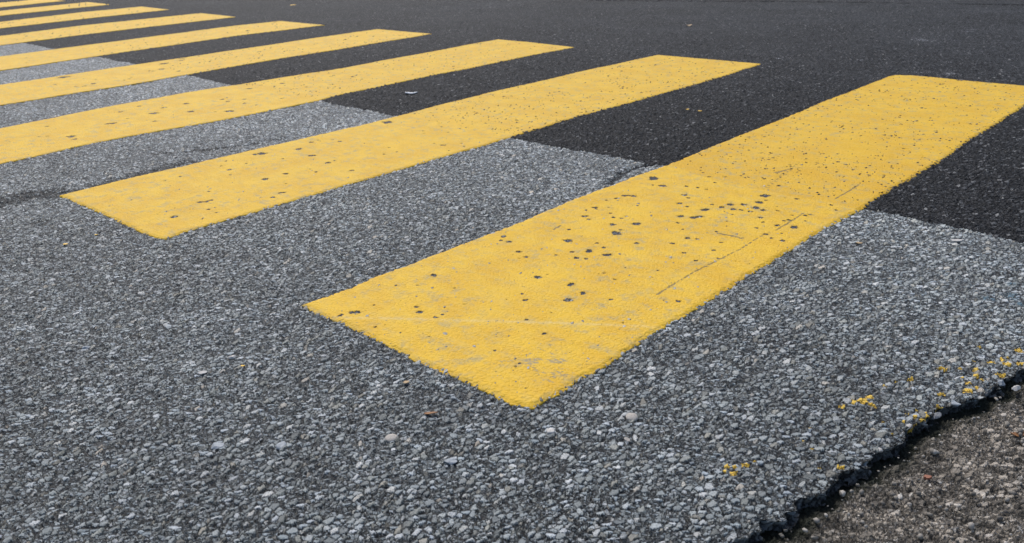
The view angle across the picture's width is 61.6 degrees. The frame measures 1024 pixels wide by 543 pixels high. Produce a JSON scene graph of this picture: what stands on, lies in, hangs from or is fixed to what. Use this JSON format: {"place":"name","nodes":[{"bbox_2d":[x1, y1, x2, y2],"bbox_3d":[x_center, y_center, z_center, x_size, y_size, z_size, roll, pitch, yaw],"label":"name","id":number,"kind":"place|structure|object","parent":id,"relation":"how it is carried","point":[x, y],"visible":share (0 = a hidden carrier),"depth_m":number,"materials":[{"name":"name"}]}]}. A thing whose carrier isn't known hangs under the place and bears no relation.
{"place":"outdoors","nodes":[
{"label":"outdoors","id":0,"kind":"place"},
{"bbox_2d":[0,43,1023,542],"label":"road","id":1,"kind":"structure","parent":0,"point":[122,425],"depth_m":1.40,"materials":[{"name":"grey asphalt"}]},
{"bbox_2d":[211,442,223,449],"bbox_3d":[-0.424,0.251,1.235,0.018,0.006,0.017,-2,22,0],"label":"stone chip","id":2,"kind":"object","parent":1,"relation":"on","point":[216,445],"visible":1,"depth_m":1.23,"materials":[{"name":"white stone"}]},
{"bbox_2d":[276,441,285,449],"bbox_3d":[-0.330,0.250,1.229,0.016,0.007,0.019,-2,22,1],"label":"stone chip","id":3,"kind":"object","parent":1,"relation":"on","point":[279,445],"visible":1,"depth_m":1.23,"materials":[{"name":"white stone"}]},
{"bbox_2d":[385,434,396,441],"bbox_3d":[-0.174,0.240,1.238,0.019,0.007,0.020,-2,22,1],"label":"pebble","id":4,"kind":"object","parent":1,"relation":"on","point":[390,437],"visible":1,"depth_m":1.23,"materials":[{"name":"beige stone"}]},
{"bbox_2d":[444,458,456,464],"bbox_3d":[-0.084,0.261,1.177,0.018,0.006,0.013,-8,23,-14],"label":"stone chip","id":5,"kind":"object","parent":1,"relation":"on","point":[450,461],"visible":1,"depth_m":1.18,"materials":[{"name":"white stone"}]},
{"bbox_2d":[547,428,554,433],"bbox_3d":[0.056,0.231,1.239,0.012,0.006,0.013,-2,22,1],"label":"stone chip","id":6,"kind":"object","parent":1,"relation":"on","point":[550,430],"visible":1,"depth_m":1.24,"materials":[{"name":"white stone"}]},
{"bbox_2d":[626,413,637,420],"bbox_3d":[0.177,0.215,1.268,0.018,0.008,0.020,-2,22,1],"label":"pebble","id":7,"kind":"object","parent":1,"relation":"on","point":[630,416],"visible":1,"depth_m":1.26,"materials":[{"name":"beige stone"}]},
{"bbox_2d":[723,346,1023,475],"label":"worn edge line","id":8,"kind":"object","parent":1,"relation":"on","point":[864,400],"visible":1,"depth_m":1.30,"materials":[{"name":"yellow paint"}]},
{"bbox_2d":[950,239,963,241],"bbox_3d":[0.975,-0.068,1.880,0.030,0.003,0.010,-2,26,1],"label":"stone chip","id":9,"kind":"object","parent":1,"relation":"on","point":[956,240],"visible":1,"depth_m":1.88,"materials":[{"name":"white stone"}]},
{"bbox_2d":[0,0,1023,242],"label":"resurfaced road","id":10,"kind":"structure","parent":0,"point":[805,54],"depth_m":4.49,"materials":[{"name":"black asphalt"}]},
{"bbox_2d":[0,0,62,7],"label":"crosswalk stripe","id":11,"kind":"object","parent":10,"relation":"on","point":[16,3],"visible":0.99,"depth_m":9.28,"materials":[{"name":"yellow paint"}]},
{"bbox_2d":[0,2,108,15],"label":"crosswalk stripe","id":12,"kind":"object","parent":10,"relation":"on","point":[40,9],"visible":1,"depth_m":8.47,"materials":[{"name":"yellow paint"}]},
{"bbox_2d":[0,7,168,28],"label":"crosswalk stripe","id":13,"kind":"object","parent":10,"relation":"on","point":[81,15],"visible":1,"depth_m":7.58,"materials":[{"name":"yellow paint"}]},
{"bbox_2d":[0,13,233,45],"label":"crosswalk stripe","id":14,"kind":"object","parent":10,"relation":"on","point":[66,32],"visible":1,"depth_m":6.61,"materials":[{"name":"yellow paint"}]},
{"bbox_2d":[0,21,324,70],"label":"crosswalk stripe","id":15,"kind":"object","parent":10,"relation":"on","point":[17,61],"visible":1,"depth_m":5.57,"materials":[{"name":"yellow paint"}]},
{"bbox_2d":[0,29,428,105],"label":"crosswalk stripe","id":16,"kind":"object","parent":10,"relation":"on","point":[39,89],"visible":1,"depth_m":4.60,"materials":[{"name":"yellow paint"}]},
{"bbox_2d":[0,39,573,163],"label":"crosswalk stripe","id":17,"kind":"object","parent":10,"relation":"on","point":[130,119],"visible":1,"depth_m":3.66,"materials":[{"name":"yellow paint"}]},
{"bbox_2d":[60,55,759,239],"bbox_3d":[-0.050,-0.604,3.274,0.638,0.011,3.033,18,30,39],"label":"crosswalk stripe","id":18,"kind":"object","parent":10,"relation":"on","point":[279,174],"visible":1,"depth_m":2.79,"materials":[{"name":"yellow paint"}]},
{"bbox_2d":[302,75,1023,409],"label":"crosswalk stripe","id":19,"kind":"object","parent":10,"relation":"on","point":[561,351],"visible":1,"depth_m":1.91,"materials":[{"name":"yellow paint"}]},
{"label":"ground","id":20,"kind":"structure","parent":0,"visible":0},
{"bbox_2d":[754,373,1023,542],"bbox_3d":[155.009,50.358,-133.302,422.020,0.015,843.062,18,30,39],"label":"gutter","id":21,"kind":"object","parent":20,"relation":"on","point":[844,528],"visible":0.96,"depth_m":1.11,"materials":[{"name":"concrete"}]},
{"bbox_2d":[778,397,1023,542],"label":"gravel","id":22,"kind":"structure","parent":21,"relation":"on","point":[842,493],"depth_m":1.09,"materials":[{"name":"grey gravel"}]},
{"bbox_2d":[923,475,931,479],"bbox_3d":[0.548,0.272,1.132,0.010,0.004,0.008,-6,20,2],"label":"brick fragment","id":23,"kind":"object","parent":21,"relation":"on","point":[927,477],"visible":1,"depth_m":1.13,"materials":[{"name":"brick"}]},
{"bbox_2d":[931,412,941,418],"bbox_3d":[0.621,0.211,1.254,0.019,0.006,0.010,-6,23,-10],"label":"stone","id":24,"kind":"object","parent":21,"relation":"on","point":[936,415],"visible":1,"depth_m":1.25,"materials":[{"name":"grey stone"}]},
{"bbox_2d":[951,401,960,407],"bbox_3d":[0.659,0.198,1.277,0.014,0.009,0.015,-7,14,3],"label":"stone","id":25,"kind":"object","parent":21,"relation":"on","point":[955,404],"visible":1,"depth_m":1.27,"materials":[{"name":"grey stone"}]},
{"bbox_2d":[997,380,1004,386],"bbox_3d":[0.758,0.174,1.329,0.012,0.011,0.012,-6,23,-10],"label":"stone","id":26,"kind":"object","parent":21,"relation":"on","point":[1001,382],"visible":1,"depth_m":1.33,"materials":[{"name":"grey stone"}]},
{"bbox_2d":[1011,385,1020,390],"bbox_3d":[0.776,0.180,1.321,0.018,0.008,0.010,-6,31,-22],"label":"stone","id":27,"kind":"object","parent":21,"relation":"on","point":[1016,387],"visible":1,"depth_m":1.32,"materials":[{"name":"grey stone"}]}
]}

